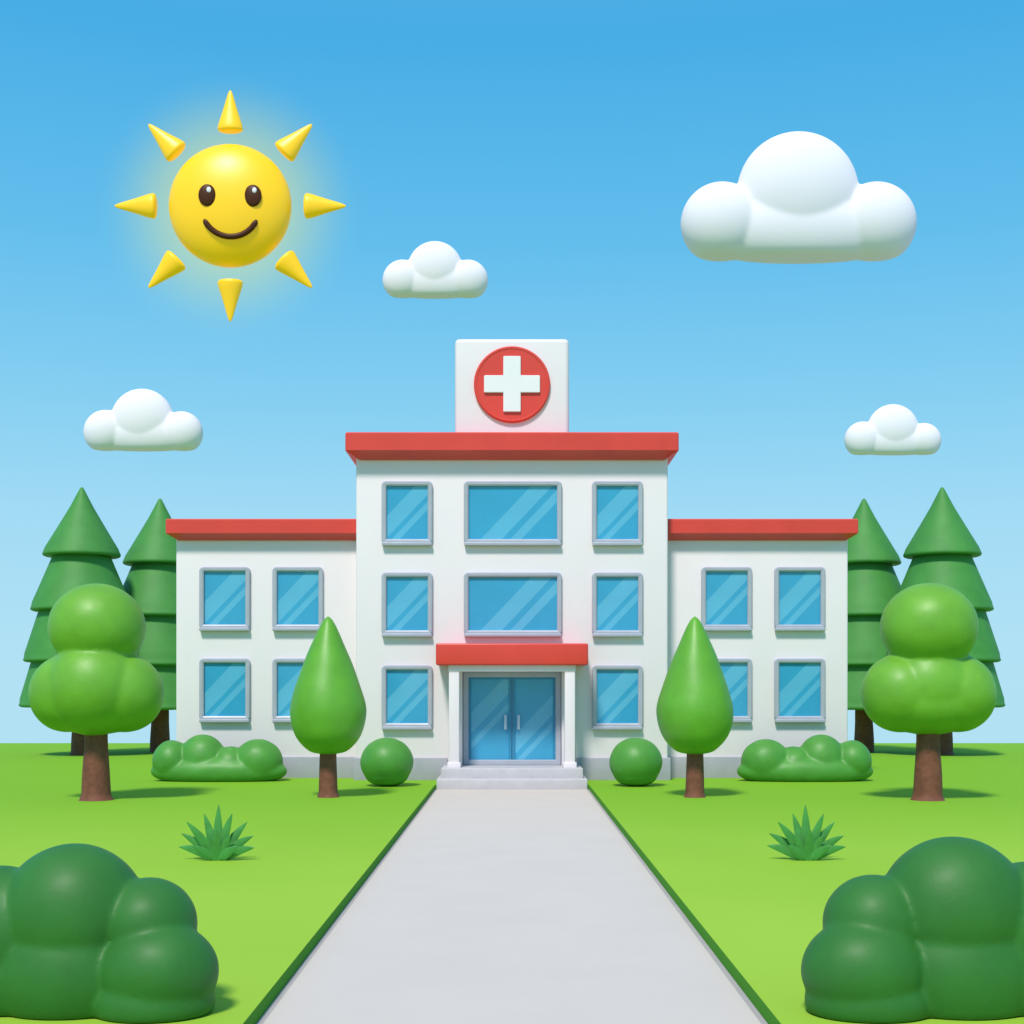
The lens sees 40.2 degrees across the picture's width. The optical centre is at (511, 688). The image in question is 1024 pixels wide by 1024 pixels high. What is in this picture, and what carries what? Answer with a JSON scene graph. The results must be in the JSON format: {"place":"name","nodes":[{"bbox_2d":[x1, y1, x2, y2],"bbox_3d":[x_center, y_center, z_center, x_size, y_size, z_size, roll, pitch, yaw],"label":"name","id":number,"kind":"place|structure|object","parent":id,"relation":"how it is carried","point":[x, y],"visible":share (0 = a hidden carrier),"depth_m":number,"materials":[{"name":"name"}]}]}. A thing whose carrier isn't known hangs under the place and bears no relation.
{"place":"outdoors","nodes":[
{"label":"outdoors","id":0,"kind":"place"},
{"bbox_2d":[83,389,202,451],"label":"cloud","id":1,"kind":"structure","parent":0,"point":[145,420],"depth_m":99.07,"materials":[{"name":"white"}]},
{"bbox_2d":[115,90,345,321],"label":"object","id":2,"kind":"object","parent":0,"point":[230,205],"visible":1,"depth_m":79.21,"materials":[{"name":"yellow plastic"}]},
{"bbox_2d":[383,241,487,298],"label":"cloud","id":3,"kind":"structure","parent":0,"point":[434,270],"depth_m":99.18,"materials":[{"name":"white"}]},
{"bbox_2d":[0,743,1023,1023],"bbox_3d":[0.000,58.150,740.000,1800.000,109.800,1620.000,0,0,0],"label":"ground","id":4,"kind":"structure","parent":0,"point":[272,905],"depth_m":30.64,"materials":[{"name":"green plant"}]},
{"bbox_2d":[19,487,137,755],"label":"pine tree","id":5,"kind":"object","parent":4,"relation":"on","point":[80,548],"visible":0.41,"depth_m":67.60,"materials":[{"name":"green plant"}]},
{"bbox_2d":[28,583,163,800],"bbox_3d":[-12.182,0.103,40.975,3.885,6.394,2.839,0,0,0],"label":"round tree","id":6,"kind":"object","parent":4,"relation":"on","point":[96,680],"visible":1,"depth_m":40.12,"materials":[{"name":"green plant"}]},
{"bbox_2d":[0,843,218,1022],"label":"bush","id":7,"kind":"object","parent":4,"relation":"on","point":[89,931],"visible":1,"depth_m":13.74,"materials":[{"name":"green plant"}]},
{"bbox_2d":[123,499,175,752],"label":"pine tree","id":8,"kind":"object","parent":4,"relation":"on","point":[149,585],"visible":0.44,"depth_m":70.25,"materials":[{"name":"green plant"}]},
{"bbox_2d":[179,805,254,860],"bbox_3d":[-5.612,2.720,26.537,1.490,1.060,0.323,0,0,0],"label":"grass tuft","id":9,"kind":"object","parent":4,"relation":"on","point":[218,843],"visible":1,"depth_m":26.54,"materials":[{"name":"green plant"}]},
{"bbox_2d":[151,734,286,781],"bbox_3d":[-10.370,2.434,49.579,4.804,1.642,1.638,0,0,0],"label":"bush","id":10,"kind":"object","parent":4,"relation":"on","point":[202,758],"visible":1,"depth_m":48.98,"materials":[{"name":"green plant"}]},
{"bbox_2d":[290,617,365,797],"bbox_3d":[-5.525,0.555,42.105,2.293,5.490,2.266,0,0,0],"label":"teardrop tree","id":11,"kind":"object","parent":4,"relation":"on","point":[328,711],"visible":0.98,"depth_m":41.40,"materials":[{"name":"green plant"}]},
{"bbox_2d":[360,738,413,785],"bbox_3d":[-4.192,2.437,46.898,1.778,1.616,1.698,0,0,0],"label":"round shrub","id":12,"kind":"object","parent":4,"relation":"on","point":[386,761],"visible":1,"depth_m":46.29,"materials":[{"name":"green plant"}]},
{"bbox_2d":[166,339,857,788],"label":"hospital","id":13,"kind":"structure","parent":4,"relation":"on","point":[512,581],"depth_m":50.00,"materials":[{"name":"white paint"}]},
{"bbox_2d":[199,567,250,630],"bbox_3d":[-10.490,-3.285,51.100,1.860,2.350,0.240,0,0,0],"label":"window","id":14,"kind":"structure","parent":13,"relation":"in","point":[224,592],"depth_m":51.18,"materials":[{"name":"blue glass"}]},
{"bbox_2d":[199,658,250,722],"bbox_3d":[-10.490,0.055,51.100,1.860,2.350,0.240,0,0,0],"label":"window","id":15,"kind":"structure","parent":13,"relation":"in","point":[224,683],"depth_m":51.18,"materials":[{"name":"blue glass"}]},
{"bbox_2d":[272,658,304,722],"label":"window","id":16,"kind":"structure","parent":13,"relation":"in","point":[285,671],"depth_m":51.18,"materials":[{"name":"blue glass"}]},
{"bbox_2d":[272,567,323,630],"bbox_3d":[-7.820,-3.285,51.100,1.860,2.350,0.240,0,0,0],"label":"window","id":17,"kind":"structure","parent":13,"relation":"in","point":[297,592],"depth_m":51.18,"materials":[{"name":"blue glass"}]},
{"bbox_2d":[382,481,432,545],"bbox_3d":[-3.740,-6.255,49.900,1.820,2.310,0.240,0,0,0],"label":"window","id":18,"kind":"structure","parent":13,"relation":"in","point":[407,506],"depth_m":49.98,"materials":[{"name":"blue glass"}]},
{"bbox_2d":[382,572,432,636],"bbox_3d":[-3.740,-3.005,49.900,1.820,2.310,0.240,0,0,0],"label":"window","id":19,"kind":"structure","parent":13,"relation":"in","point":[407,597],"depth_m":49.98,"materials":[{"name":"blue glass"}]},
{"bbox_2d":[382,665,432,729],"bbox_3d":[-3.740,0.305,49.900,1.820,2.310,0.240,0,0,0],"label":"window","id":20,"kind":"structure","parent":13,"relation":"in","point":[407,690],"depth_m":49.98,"materials":[{"name":"blue glass"}]},
{"bbox_2d":[469,677,511,759],"bbox_3d":[-0.785,1.080,49.915,1.550,3.060,0.170,0,0,0],"label":"door","id":21,"kind":"structure","parent":13,"relation":"in","point":[490,698],"depth_m":49.97,"materials":[{"name":"blue glass"}]},
{"bbox_2d":[464,481,561,545],"bbox_3d":[0.030,-6.255,49.900,3.500,2.310,0.240,0,0,0],"label":"window","id":22,"kind":"structure","parent":13,"relation":"in","point":[496,513],"depth_m":49.98,"materials":[{"name":"blue glass"}]},
{"bbox_2d":[464,572,561,636],"bbox_3d":[0.030,-3.005,49.900,3.500,2.310,0.240,0,0,0],"label":"window","id":23,"kind":"structure","parent":13,"relation":"in","point":[496,604],"depth_m":49.98,"materials":[{"name":"blue glass"}]},
{"bbox_2d":[512,677,554,759],"bbox_3d":[0.785,1.080,49.915,1.550,3.060,0.170,0,0,0],"label":"door","id":24,"kind":"structure","parent":13,"relation":"in","point":[533,698],"depth_m":49.97,"materials":[{"name":"blue glass"}]},
{"bbox_2d":[592,481,642,545],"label":"window","id":25,"kind":"structure","parent":13,"relation":"in","point":[617,506],"depth_m":49.98,"materials":[{"name":"blue glass"}]},
{"bbox_2d":[592,572,642,636],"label":"window","id":26,"kind":"structure","parent":13,"relation":"in","point":[617,597],"depth_m":49.98,"materials":[{"name":"blue glass"}]},
{"bbox_2d":[592,665,642,729],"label":"window","id":27,"kind":"structure","parent":13,"relation":"in","point":[617,690],"depth_m":49.98,"materials":[{"name":"blue glass"}]},
{"bbox_2d":[701,567,751,630],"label":"window","id":28,"kind":"structure","parent":13,"relation":"in","point":[726,592],"depth_m":51.18,"materials":[{"name":"blue glass"}]},
{"bbox_2d":[718,658,751,722],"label":"window","id":29,"kind":"structure","parent":13,"relation":"in","point":[737,672],"depth_m":51.18,"materials":[{"name":"blue glass"}]},
{"bbox_2d":[774,567,824,630],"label":"window","id":30,"kind":"structure","parent":13,"relation":"in","point":[799,592],"depth_m":51.18,"materials":[{"name":"blue glass"}]},
{"bbox_2d":[774,658,824,722],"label":"window","id":31,"kind":"structure","parent":13,"relation":"in","point":[799,683],"depth_m":51.18,"materials":[{"name":"blue glass"}]},
{"bbox_2d":[609,738,661,785],"bbox_3d":[4.148,2.437,46.898,1.778,1.616,1.698,0,0,0],"label":"round shrub","id":32,"kind":"object","parent":4,"relation":"on","point":[635,761],"visible":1,"depth_m":46.29,"materials":[{"name":"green plant"}]},
{"bbox_2d":[656,617,733,797],"bbox_3d":[5.495,0.555,42.095,2.293,5.490,2.266,0,0,0],"label":"teardrop tree","id":33,"kind":"object","parent":4,"relation":"on","point":[694,711],"visible":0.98,"depth_m":41.40,"materials":[{"name":"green plant"}]},
{"bbox_2d":[737,734,872,781],"bbox_3d":[10.370,2.434,49.579,4.804,1.642,1.638,0,0,0],"label":"bush","id":34,"kind":"object","parent":4,"relation":"on","point":[821,758],"visible":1,"depth_m":48.98,"materials":[{"name":"green plant"}]},
{"bbox_2d":[767,805,844,860],"bbox_3d":[5.589,2.720,26.537,1.475,1.060,0.323,0,0,0],"label":"grass tuft","id":35,"kind":"object","parent":4,"relation":"on","point":[804,843],"visible":1,"depth_m":26.54,"materials":[{"name":"green plant"}]},
{"bbox_2d":[848,499,900,752],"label":"pine tree","id":36,"kind":"object","parent":4,"relation":"on","point":[874,585],"visible":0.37,"depth_m":70.23,"materials":[{"name":"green plant"}]},
{"bbox_2d":[801,837,1023,1022],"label":"bush","id":37,"kind":"object","parent":4,"relation":"on","point":[932,928],"visible":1,"depth_m":13.73,"materials":[{"name":"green plant"}]},
{"bbox_2d":[861,583,996,800],"bbox_3d":[12.182,0.103,41.025,3.885,6.394,2.839,0,0,0],"label":"round tree","id":38,"kind":"object","parent":4,"relation":"on","point":[928,679],"visible":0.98,"depth_m":40.03,"materials":[{"name":"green plant"}]},
{"bbox_2d":[886,487,1004,755],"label":"pine tree","id":39,"kind":"object","parent":4,"relation":"on","point":[943,548],"visible":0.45,"depth_m":67.62,"materials":[{"name":"green plant"}]},
{"bbox_2d":[256,789,767,1023],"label":"path","id":40,"kind":"structure","parent":0,"point":[511,906],"depth_m":19.23,"materials":[{"name":"concrete"}]},
{"bbox_2d":[0,0,1023,742],"label":"sky","id":41,"kind":"structure","parent":0,"point":[560,148],"materials":[{"name":"blue"}]},
{"bbox_2d":[681,131,916,263],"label":"cloud","id":42,"kind":"structure","parent":0,"point":[798,197],"depth_m":98.21,"materials":[{"name":"white"}]},
{"bbox_2d":[844,404,940,454],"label":"cloud","id":43,"kind":"structure","parent":0,"point":[892,429],"depth_m":99.24,"materials":[{"name":"white"}]}
]}

